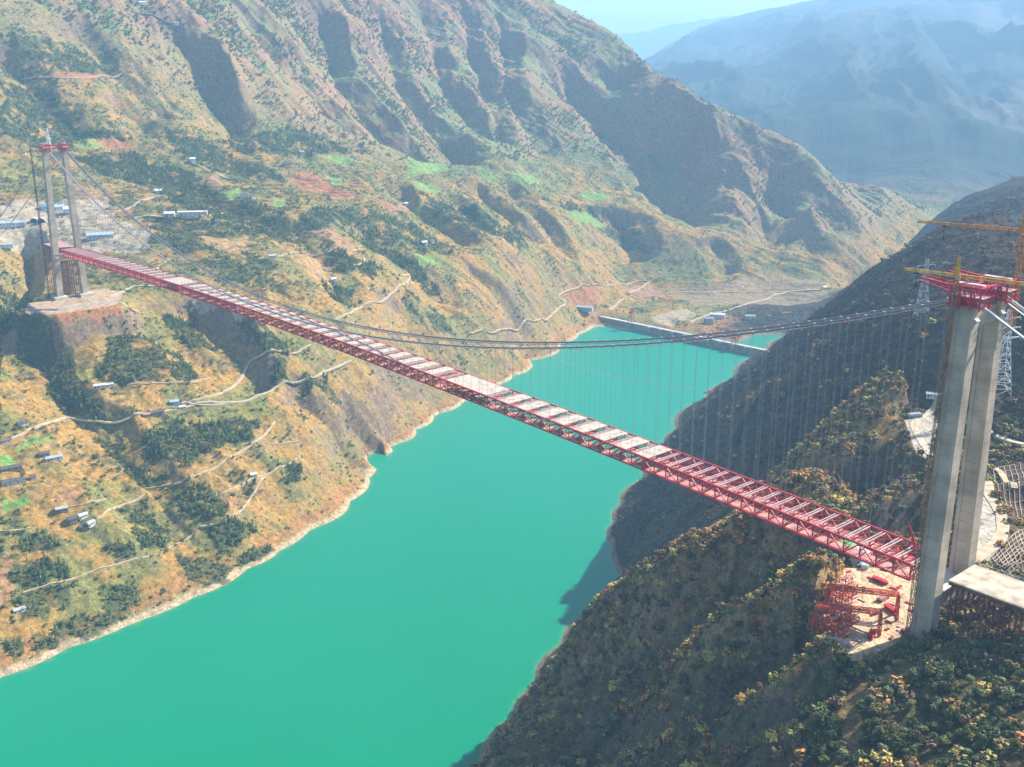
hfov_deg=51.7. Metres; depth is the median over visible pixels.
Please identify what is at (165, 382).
footpath
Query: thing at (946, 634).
broadleaf tree
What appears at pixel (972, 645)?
broadleaf tree
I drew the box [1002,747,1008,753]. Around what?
broadleaf tree
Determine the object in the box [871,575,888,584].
beam stack
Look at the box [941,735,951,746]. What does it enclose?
broadleaf tree
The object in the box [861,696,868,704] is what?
broadleaf tree
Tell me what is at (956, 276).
tower crane
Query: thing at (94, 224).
road
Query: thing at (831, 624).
steel scaffold
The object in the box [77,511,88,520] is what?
house
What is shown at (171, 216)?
road
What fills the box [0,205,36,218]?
road
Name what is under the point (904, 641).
broadleaf tree
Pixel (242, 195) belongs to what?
house
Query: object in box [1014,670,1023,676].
broadleaf tree
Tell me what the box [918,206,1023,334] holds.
tower crane
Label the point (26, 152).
tower crane
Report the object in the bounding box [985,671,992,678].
broadleaf tree
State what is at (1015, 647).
broadleaf tree
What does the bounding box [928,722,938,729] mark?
broadleaf tree
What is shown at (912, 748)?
broadleaf tree
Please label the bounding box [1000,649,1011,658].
broadleaf tree
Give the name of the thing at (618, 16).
sky
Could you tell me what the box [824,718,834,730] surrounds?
broadleaf tree
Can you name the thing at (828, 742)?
broadleaf tree
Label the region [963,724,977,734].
broadleaf tree
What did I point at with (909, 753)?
broadleaf tree
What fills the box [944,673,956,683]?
broadleaf tree
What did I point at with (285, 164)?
house
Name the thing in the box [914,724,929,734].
broadleaf tree
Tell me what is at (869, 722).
broadleaf tree
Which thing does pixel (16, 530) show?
footpath
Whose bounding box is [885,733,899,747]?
broadleaf tree
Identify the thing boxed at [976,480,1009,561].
road
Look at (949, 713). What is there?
broadleaf tree
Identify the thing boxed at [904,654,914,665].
broadleaf tree
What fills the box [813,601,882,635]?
gantry crane
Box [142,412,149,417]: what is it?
hut
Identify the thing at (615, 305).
road
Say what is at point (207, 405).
road
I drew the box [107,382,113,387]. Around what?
house
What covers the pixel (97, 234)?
hall
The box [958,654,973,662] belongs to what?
broadleaf tree
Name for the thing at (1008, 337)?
power pylon
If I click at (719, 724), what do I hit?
broadleaf tree
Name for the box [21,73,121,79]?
road
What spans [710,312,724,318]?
building
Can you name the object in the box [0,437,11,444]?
house
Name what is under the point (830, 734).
broadleaf tree
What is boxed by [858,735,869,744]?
broadleaf tree
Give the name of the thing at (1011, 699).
broadleaf tree
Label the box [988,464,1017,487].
road
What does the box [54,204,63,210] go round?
shed
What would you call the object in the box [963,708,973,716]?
broadleaf tree
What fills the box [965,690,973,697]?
broadleaf tree
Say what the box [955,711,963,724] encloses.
broadleaf tree
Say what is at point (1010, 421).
broadleaf tree
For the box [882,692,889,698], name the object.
broadleaf tree
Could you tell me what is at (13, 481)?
house
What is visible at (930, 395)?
site shed
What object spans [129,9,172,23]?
road
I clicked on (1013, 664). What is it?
broadleaf tree
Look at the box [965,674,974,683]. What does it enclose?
broadleaf tree
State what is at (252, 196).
house
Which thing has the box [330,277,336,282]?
hut
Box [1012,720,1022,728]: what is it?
broadleaf tree
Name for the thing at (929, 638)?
broadleaf tree
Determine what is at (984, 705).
broadleaf tree
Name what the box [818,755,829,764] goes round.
broadleaf tree
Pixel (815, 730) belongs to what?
broadleaf tree
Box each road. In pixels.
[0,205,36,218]
[12,360,351,439]
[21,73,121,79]
[78,195,165,219]
[81,222,111,226]
[106,277,197,296]
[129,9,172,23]
[134,213,222,218]
[181,344,310,404]
[183,401,235,406]
[191,163,233,178]
[259,246,360,258]
[332,274,410,320]
[352,254,365,266]
[471,280,649,333]
[608,299,623,309]
[628,281,650,292]
[638,291,783,293]
[690,289,819,322]
[910,397,940,455]
[965,419,1023,446]
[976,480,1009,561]
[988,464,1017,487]
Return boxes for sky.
[552,0,809,33]
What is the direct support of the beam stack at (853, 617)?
on the terrain
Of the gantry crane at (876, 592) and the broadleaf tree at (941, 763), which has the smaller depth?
the broadleaf tree at (941, 763)
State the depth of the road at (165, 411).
1496.97 m
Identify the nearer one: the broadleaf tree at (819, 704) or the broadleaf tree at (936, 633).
the broadleaf tree at (819, 704)
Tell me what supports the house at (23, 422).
on the terrain
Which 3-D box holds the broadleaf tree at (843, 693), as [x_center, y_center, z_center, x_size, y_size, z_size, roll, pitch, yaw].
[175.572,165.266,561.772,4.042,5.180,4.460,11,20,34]
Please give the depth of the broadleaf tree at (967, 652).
553.08 m
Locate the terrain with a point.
(852, 94)
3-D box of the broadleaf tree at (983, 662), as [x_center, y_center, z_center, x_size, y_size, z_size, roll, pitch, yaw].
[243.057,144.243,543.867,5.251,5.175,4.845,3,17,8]
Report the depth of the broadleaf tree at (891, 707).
530.67 m
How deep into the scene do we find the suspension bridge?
676.03 m
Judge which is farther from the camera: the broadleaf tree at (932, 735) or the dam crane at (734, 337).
the dam crane at (734, 337)
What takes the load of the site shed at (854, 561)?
on the terrain
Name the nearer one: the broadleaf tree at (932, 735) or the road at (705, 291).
the broadleaf tree at (932, 735)
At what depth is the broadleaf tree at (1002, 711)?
505.49 m
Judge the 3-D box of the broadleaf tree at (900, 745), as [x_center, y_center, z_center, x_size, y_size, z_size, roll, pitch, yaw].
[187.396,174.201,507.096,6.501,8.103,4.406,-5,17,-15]
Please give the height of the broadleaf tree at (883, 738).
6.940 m
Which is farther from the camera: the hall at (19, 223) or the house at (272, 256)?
the hall at (19, 223)
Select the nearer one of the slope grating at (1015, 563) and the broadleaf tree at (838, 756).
the broadleaf tree at (838, 756)
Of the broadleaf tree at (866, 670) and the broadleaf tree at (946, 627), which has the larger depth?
the broadleaf tree at (946, 627)
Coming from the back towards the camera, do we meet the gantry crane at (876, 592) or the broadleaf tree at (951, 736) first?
the gantry crane at (876, 592)
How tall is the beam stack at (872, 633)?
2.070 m
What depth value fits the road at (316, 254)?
2028.62 m
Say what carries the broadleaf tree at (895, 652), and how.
on the terrain
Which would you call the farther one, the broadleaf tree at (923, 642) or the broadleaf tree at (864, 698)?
the broadleaf tree at (923, 642)
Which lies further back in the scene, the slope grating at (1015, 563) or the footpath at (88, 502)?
the footpath at (88, 502)
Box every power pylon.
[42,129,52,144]
[912,259,935,319]
[995,309,1020,395]
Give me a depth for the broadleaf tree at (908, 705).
528.45 m
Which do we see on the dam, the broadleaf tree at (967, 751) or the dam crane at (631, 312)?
the dam crane at (631, 312)
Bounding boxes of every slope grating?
[987,460,1023,517]
[991,529,1023,576]
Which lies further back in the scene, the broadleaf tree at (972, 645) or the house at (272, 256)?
the house at (272, 256)
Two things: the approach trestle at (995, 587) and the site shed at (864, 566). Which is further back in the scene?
the site shed at (864, 566)
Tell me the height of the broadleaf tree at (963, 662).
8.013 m
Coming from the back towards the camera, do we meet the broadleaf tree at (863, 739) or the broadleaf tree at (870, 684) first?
the broadleaf tree at (870, 684)
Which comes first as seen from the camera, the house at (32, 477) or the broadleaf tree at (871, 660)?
the broadleaf tree at (871, 660)
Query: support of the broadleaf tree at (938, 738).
on the terrain
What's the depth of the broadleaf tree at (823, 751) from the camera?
526.17 m
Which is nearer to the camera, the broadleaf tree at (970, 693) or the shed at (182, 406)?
the broadleaf tree at (970, 693)
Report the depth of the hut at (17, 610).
1147.76 m
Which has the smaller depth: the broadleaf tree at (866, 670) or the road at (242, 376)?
the broadleaf tree at (866, 670)
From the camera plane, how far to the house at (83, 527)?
1265.09 m
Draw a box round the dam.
[598,316,766,355]
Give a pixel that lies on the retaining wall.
(73, 306)
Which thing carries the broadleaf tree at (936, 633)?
on the terrain
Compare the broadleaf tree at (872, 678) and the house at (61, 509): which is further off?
the house at (61, 509)
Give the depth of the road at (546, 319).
2476.88 m
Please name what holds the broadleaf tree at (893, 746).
on the terrain
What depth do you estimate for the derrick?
616.21 m
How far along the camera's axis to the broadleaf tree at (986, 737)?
487.41 m
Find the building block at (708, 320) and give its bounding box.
[703,316,713,324]
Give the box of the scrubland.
[468,186,1023,766]
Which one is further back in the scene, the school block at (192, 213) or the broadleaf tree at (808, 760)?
the school block at (192, 213)
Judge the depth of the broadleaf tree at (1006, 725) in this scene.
493.94 m
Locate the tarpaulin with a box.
[838,540,858,548]
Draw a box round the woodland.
[0,0,1012,657]
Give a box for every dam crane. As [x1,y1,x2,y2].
[628,310,634,322]
[731,336,737,343]
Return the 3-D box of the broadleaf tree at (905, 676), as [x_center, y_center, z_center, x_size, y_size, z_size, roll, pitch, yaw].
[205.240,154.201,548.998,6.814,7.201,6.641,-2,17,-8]
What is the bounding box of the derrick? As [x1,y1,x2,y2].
[909,525,919,550]
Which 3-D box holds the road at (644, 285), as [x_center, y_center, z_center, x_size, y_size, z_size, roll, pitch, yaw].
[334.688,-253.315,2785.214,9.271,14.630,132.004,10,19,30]
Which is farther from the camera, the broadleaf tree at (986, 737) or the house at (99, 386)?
the house at (99, 386)
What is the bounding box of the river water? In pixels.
[0,327,781,766]
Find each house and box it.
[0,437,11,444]
[0,463,22,471]
[1,476,24,486]
[16,419,28,426]
[28,473,36,480]
[38,450,49,457]
[44,454,62,461]
[54,505,68,513]
[66,515,77,524]
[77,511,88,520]
[79,524,87,530]
[85,519,95,527]
[93,382,106,389]
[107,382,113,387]
[239,193,247,198]
[249,194,255,198]
[267,254,276,258]
[282,162,291,166]
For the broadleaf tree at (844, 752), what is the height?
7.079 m
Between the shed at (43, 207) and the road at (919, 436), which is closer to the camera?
the road at (919, 436)
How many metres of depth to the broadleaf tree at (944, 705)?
520.81 m
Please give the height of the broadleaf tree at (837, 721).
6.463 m
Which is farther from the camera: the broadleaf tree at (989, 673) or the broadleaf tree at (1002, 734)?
the broadleaf tree at (989, 673)
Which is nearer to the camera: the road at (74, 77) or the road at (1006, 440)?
the road at (1006, 440)
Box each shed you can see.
[0,242,12,248]
[39,204,54,210]
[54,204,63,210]
[62,206,68,212]
[148,409,163,416]
[169,399,178,405]
[178,405,185,409]
[850,555,864,565]
[861,562,868,569]
[906,411,922,418]
[926,391,940,398]
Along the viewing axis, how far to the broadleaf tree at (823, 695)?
561.39 m
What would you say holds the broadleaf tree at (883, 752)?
on the terrain
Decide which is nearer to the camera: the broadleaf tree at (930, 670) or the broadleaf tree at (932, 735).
the broadleaf tree at (932, 735)
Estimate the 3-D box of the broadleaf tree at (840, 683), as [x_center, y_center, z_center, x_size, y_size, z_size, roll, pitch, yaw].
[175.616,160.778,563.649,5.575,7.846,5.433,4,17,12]
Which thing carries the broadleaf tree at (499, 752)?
on the terrain
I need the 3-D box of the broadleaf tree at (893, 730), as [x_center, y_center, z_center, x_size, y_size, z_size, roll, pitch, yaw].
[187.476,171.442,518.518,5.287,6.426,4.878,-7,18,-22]
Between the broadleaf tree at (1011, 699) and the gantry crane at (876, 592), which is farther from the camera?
the gantry crane at (876, 592)
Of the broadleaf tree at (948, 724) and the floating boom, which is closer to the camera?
the broadleaf tree at (948, 724)
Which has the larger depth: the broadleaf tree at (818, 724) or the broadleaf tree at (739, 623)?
the broadleaf tree at (739, 623)
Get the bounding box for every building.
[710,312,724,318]
[745,314,755,319]
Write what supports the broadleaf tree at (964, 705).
on the terrain
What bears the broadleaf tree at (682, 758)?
on the terrain
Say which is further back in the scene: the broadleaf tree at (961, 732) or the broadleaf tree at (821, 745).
the broadleaf tree at (821, 745)
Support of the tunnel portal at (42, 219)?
on the terrain
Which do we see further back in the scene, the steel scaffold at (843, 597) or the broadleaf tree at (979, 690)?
the steel scaffold at (843, 597)
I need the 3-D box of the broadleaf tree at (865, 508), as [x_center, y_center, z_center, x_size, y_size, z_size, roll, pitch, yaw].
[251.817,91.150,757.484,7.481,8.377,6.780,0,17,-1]
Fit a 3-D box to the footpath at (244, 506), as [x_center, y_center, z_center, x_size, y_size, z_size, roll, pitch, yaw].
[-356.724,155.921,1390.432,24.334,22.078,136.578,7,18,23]
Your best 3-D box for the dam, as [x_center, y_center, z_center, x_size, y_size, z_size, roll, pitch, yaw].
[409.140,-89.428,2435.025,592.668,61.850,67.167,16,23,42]
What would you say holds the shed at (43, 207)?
on the terrain
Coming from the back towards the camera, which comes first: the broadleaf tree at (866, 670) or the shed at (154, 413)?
the shed at (154, 413)
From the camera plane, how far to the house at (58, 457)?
1349.64 m
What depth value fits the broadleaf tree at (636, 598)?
839.06 m
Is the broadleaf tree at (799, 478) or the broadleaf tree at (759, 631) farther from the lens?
the broadleaf tree at (799, 478)
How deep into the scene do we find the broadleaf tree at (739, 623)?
651.83 m
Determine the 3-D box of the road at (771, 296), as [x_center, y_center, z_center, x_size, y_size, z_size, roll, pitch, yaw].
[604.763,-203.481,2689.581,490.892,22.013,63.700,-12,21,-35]
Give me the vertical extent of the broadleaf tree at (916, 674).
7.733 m
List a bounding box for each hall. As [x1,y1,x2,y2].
[0,220,15,227]
[3,201,11,205]
[14,220,24,226]
[86,231,113,239]
[163,211,174,217]
[576,305,593,311]
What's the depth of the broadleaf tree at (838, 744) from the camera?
523.07 m
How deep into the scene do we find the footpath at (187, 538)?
1312.13 m
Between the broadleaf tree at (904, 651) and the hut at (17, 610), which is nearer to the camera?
the broadleaf tree at (904, 651)
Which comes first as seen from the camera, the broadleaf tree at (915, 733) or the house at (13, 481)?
the broadleaf tree at (915, 733)
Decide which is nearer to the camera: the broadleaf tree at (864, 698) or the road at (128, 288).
the broadleaf tree at (864, 698)
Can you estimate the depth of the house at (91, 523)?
1268.99 m
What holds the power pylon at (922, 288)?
on the terrain
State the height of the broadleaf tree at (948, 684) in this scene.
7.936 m
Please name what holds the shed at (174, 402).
on the terrain
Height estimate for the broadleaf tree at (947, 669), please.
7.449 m
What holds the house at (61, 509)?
on the terrain
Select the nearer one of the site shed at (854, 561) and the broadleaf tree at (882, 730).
the broadleaf tree at (882, 730)
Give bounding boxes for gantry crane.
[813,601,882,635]
[825,583,900,620]
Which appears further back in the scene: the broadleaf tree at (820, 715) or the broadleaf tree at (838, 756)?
the broadleaf tree at (820, 715)
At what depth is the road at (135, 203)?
2106.51 m
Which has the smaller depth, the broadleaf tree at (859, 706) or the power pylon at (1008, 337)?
the broadleaf tree at (859, 706)
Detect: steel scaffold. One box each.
[807,609,852,638]
[820,583,856,611]
[821,597,858,628]
[830,570,860,598]
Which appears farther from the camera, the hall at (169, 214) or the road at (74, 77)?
the road at (74, 77)
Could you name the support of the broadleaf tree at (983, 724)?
on the terrain
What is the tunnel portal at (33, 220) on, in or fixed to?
on the terrain
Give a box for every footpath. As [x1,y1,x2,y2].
[0,527,30,531]
[18,556,149,593]
[69,498,106,506]
[89,493,144,520]
[127,377,210,385]
[145,421,275,489]
[159,532,192,553]
[200,476,265,527]
[208,456,300,499]
[241,441,298,445]
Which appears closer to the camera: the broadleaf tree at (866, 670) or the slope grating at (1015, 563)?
the broadleaf tree at (866, 670)
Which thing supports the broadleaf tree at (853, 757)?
on the terrain
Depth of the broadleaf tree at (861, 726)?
528.90 m
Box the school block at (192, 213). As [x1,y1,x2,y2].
[177,210,207,216]
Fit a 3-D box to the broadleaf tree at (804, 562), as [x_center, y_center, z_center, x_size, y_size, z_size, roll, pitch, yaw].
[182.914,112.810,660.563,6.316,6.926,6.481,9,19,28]
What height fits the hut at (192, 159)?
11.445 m
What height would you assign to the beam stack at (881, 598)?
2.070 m
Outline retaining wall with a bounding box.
[21,299,121,310]
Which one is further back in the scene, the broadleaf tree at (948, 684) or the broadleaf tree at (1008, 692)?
the broadleaf tree at (948, 684)
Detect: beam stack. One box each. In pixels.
[831,636,850,646]
[842,612,859,621]
[866,628,877,639]
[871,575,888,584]
[876,595,889,601]
[883,603,895,614]
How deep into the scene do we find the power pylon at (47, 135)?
2274.99 m
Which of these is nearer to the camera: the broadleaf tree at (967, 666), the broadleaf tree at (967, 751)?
the broadleaf tree at (967, 751)
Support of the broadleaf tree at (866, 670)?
on the terrain
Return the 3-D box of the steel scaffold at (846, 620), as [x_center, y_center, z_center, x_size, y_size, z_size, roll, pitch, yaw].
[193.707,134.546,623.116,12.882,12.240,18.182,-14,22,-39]
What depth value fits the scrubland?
800.71 m
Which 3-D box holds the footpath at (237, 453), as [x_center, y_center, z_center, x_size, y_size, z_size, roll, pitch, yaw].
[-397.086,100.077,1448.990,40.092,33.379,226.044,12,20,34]
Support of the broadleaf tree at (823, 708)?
on the terrain
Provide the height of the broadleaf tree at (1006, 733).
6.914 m
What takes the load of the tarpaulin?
on the terrain
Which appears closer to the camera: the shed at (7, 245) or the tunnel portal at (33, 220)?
the shed at (7, 245)
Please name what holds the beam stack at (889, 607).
on the terrain
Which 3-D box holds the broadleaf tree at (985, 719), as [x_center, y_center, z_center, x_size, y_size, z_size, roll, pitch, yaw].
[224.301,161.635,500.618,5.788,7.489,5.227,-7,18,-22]
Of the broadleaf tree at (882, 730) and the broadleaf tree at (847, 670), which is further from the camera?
the broadleaf tree at (847, 670)
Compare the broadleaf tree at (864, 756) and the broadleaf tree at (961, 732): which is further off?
the broadleaf tree at (864, 756)
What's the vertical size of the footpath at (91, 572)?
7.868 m
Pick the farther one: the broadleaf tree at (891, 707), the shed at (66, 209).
the shed at (66, 209)
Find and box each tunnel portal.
[29,217,36,222]
[37,217,45,222]
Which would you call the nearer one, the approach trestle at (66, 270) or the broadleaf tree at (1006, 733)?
the broadleaf tree at (1006, 733)
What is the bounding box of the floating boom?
[551,357,705,391]
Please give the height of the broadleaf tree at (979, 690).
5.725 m
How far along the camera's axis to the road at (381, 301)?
1975.69 m
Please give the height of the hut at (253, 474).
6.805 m
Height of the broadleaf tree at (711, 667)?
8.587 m
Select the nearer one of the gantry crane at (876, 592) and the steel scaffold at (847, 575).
the gantry crane at (876, 592)
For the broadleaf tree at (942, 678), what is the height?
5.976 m
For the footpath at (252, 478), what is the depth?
1440.94 m
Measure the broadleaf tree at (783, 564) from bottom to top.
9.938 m
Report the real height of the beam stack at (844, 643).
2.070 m
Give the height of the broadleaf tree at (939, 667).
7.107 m
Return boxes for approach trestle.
[44,241,79,295]
[946,562,1023,651]
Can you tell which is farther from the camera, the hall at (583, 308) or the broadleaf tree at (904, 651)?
the hall at (583, 308)
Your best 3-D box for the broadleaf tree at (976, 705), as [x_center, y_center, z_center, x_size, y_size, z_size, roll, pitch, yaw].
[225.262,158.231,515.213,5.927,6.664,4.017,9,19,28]
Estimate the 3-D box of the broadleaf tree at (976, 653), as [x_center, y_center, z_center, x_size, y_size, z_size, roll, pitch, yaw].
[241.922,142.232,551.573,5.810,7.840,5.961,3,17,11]
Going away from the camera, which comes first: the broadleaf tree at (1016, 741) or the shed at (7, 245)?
the broadleaf tree at (1016, 741)
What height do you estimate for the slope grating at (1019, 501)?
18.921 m
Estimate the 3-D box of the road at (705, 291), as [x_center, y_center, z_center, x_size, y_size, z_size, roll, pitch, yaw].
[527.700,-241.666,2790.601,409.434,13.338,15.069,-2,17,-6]
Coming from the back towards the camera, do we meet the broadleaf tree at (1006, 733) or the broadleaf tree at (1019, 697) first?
the broadleaf tree at (1019, 697)
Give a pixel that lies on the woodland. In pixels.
(172, 320)
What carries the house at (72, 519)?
on the terrain
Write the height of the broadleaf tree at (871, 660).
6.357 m
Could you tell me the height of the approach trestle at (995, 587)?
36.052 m
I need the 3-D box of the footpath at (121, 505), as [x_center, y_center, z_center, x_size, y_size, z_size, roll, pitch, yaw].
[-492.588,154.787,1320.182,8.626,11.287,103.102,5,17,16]
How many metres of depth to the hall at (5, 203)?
2043.85 m
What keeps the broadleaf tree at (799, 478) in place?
on the terrain
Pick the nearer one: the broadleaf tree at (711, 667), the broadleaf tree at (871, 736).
the broadleaf tree at (871, 736)
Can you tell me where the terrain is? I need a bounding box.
[0,0,1023,766]
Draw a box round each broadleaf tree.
[496,749,502,756]
[633,595,639,604]
[677,752,688,761]
[706,664,716,673]
[713,719,723,728]
[735,621,743,629]
[754,629,762,638]
[781,561,789,568]
[794,475,804,482]
[800,559,809,565]
[804,755,814,763]
[806,648,818,655]
[809,726,819,736]
[813,711,825,721]
[814,701,824,707]
[815,720,823,727]
[815,747,829,755]
[816,743,826,747]
[818,706,829,718]
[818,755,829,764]
[820,692,827,699]
[823,730,837,738]
[823,738,833,748]
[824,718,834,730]
[833,718,843,726]
[833,750,845,762]
[835,740,846,748]
[836,678,846,687]
[838,747,848,759]
[839,690,845,695]
[844,668,850,676]
[851,753,858,765]
[853,700,865,713]
[856,749,863,755]
[857,753,870,761]
[858,665,871,677]
[858,724,866,730]
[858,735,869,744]
[859,505,868,514]
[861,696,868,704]
[863,717,878,730]
[865,673,880,681]
[865,681,874,687]
[867,658,877,665]
[867,694,877,702]
[868,701,881,715]
[868,729,879,738]
[876,726,890,735]
[879,749,888,756]
[880,733,888,744]
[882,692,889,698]
[883,685,893,693]
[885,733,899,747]
[887,705,896,710]
[888,726,900,735]
[890,649,900,658]
[890,742,897,751]
[896,739,909,752]
[899,637,908,646]
[899,648,910,654]
[900,673,913,683]
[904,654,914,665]
[904,701,914,709]
[906,751,917,757]
[908,668,920,680]
[909,745,916,754]
[910,730,920,739]
[914,647,923,657]
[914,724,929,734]
[919,638,930,649]
[923,664,935,677]
[925,634,936,645]
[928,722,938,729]
[928,732,936,741]
[929,629,940,637]
[930,700,941,708]
[933,664,943,674]
[934,758,948,766]
[936,735,942,742]
[937,680,945,689]
[938,671,945,679]
[940,629,951,640]
[940,701,951,709]
[941,625,949,638]
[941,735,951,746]
[942,667,952,673]
[942,681,952,690]
[943,720,952,731]
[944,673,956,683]
[945,710,953,716]
[946,732,955,740]
[954,727,969,740]
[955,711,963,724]
[957,658,968,668]
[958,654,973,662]
[959,701,970,710]
[960,649,973,659]
[961,706,977,713]
[962,748,972,754]
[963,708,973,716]
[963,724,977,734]
[965,664,971,673]
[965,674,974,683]
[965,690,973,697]
[967,642,977,648]
[970,648,979,659]
[970,703,980,708]
[975,687,985,696]
[979,658,989,665]
[979,720,990,728]
[980,717,991,723]
[981,704,989,709]
[981,734,990,742]
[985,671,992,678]
[989,716,996,722]
[996,706,1006,716]
[997,731,1007,740]
[998,676,1006,682]
[998,688,1015,703]
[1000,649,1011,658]
[1000,719,1012,730]
[1000,730,1011,737]
[1002,696,1015,703]
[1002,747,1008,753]
[1005,659,1018,670]
[1006,418,1015,423]
[1010,645,1022,652]
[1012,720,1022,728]
[1012,738,1020,745]
[1013,695,1023,702]
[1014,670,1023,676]
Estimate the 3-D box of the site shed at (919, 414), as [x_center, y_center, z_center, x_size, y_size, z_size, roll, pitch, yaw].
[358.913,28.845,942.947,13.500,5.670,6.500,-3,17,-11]
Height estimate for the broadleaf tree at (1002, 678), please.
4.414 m
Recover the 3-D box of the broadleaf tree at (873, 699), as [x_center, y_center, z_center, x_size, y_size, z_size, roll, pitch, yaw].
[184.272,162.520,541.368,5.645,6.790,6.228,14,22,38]
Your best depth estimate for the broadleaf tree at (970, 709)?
511.55 m
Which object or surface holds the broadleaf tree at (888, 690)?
on the terrain
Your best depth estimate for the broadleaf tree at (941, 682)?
536.32 m
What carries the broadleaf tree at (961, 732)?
on the terrain
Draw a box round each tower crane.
[24,148,50,298]
[904,256,1023,642]
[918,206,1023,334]
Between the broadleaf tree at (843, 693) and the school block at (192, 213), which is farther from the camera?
the school block at (192, 213)
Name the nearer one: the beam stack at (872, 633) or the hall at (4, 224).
the beam stack at (872, 633)
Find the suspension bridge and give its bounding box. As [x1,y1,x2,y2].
[0,143,1023,642]
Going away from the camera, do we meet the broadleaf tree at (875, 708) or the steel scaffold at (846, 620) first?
the broadleaf tree at (875, 708)
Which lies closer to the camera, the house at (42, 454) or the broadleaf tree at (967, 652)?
the broadleaf tree at (967, 652)
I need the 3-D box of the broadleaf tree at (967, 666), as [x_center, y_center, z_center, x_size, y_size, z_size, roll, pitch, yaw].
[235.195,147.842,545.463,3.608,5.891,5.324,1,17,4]
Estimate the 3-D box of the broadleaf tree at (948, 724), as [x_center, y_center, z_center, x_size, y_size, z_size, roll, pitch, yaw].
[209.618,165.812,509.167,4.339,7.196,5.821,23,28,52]
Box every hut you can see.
[12,605,25,613]
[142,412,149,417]
[189,157,195,162]
[249,472,257,476]
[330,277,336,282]
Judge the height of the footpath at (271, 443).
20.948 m
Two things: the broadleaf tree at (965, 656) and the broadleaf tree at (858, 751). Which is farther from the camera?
the broadleaf tree at (965, 656)
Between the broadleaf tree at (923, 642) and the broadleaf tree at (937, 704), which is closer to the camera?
the broadleaf tree at (937, 704)
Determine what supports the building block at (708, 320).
on the terrain
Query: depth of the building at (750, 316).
2566.49 m
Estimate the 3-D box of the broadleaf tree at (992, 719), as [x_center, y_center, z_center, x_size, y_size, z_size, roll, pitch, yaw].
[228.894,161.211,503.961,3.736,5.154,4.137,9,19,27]
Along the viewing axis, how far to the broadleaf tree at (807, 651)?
572.01 m
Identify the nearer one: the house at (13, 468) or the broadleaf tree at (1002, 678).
the broadleaf tree at (1002, 678)
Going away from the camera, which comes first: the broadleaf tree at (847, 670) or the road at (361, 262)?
the broadleaf tree at (847, 670)
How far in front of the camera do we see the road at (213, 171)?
2384.18 m
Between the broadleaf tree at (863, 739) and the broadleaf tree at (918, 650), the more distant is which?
the broadleaf tree at (918, 650)

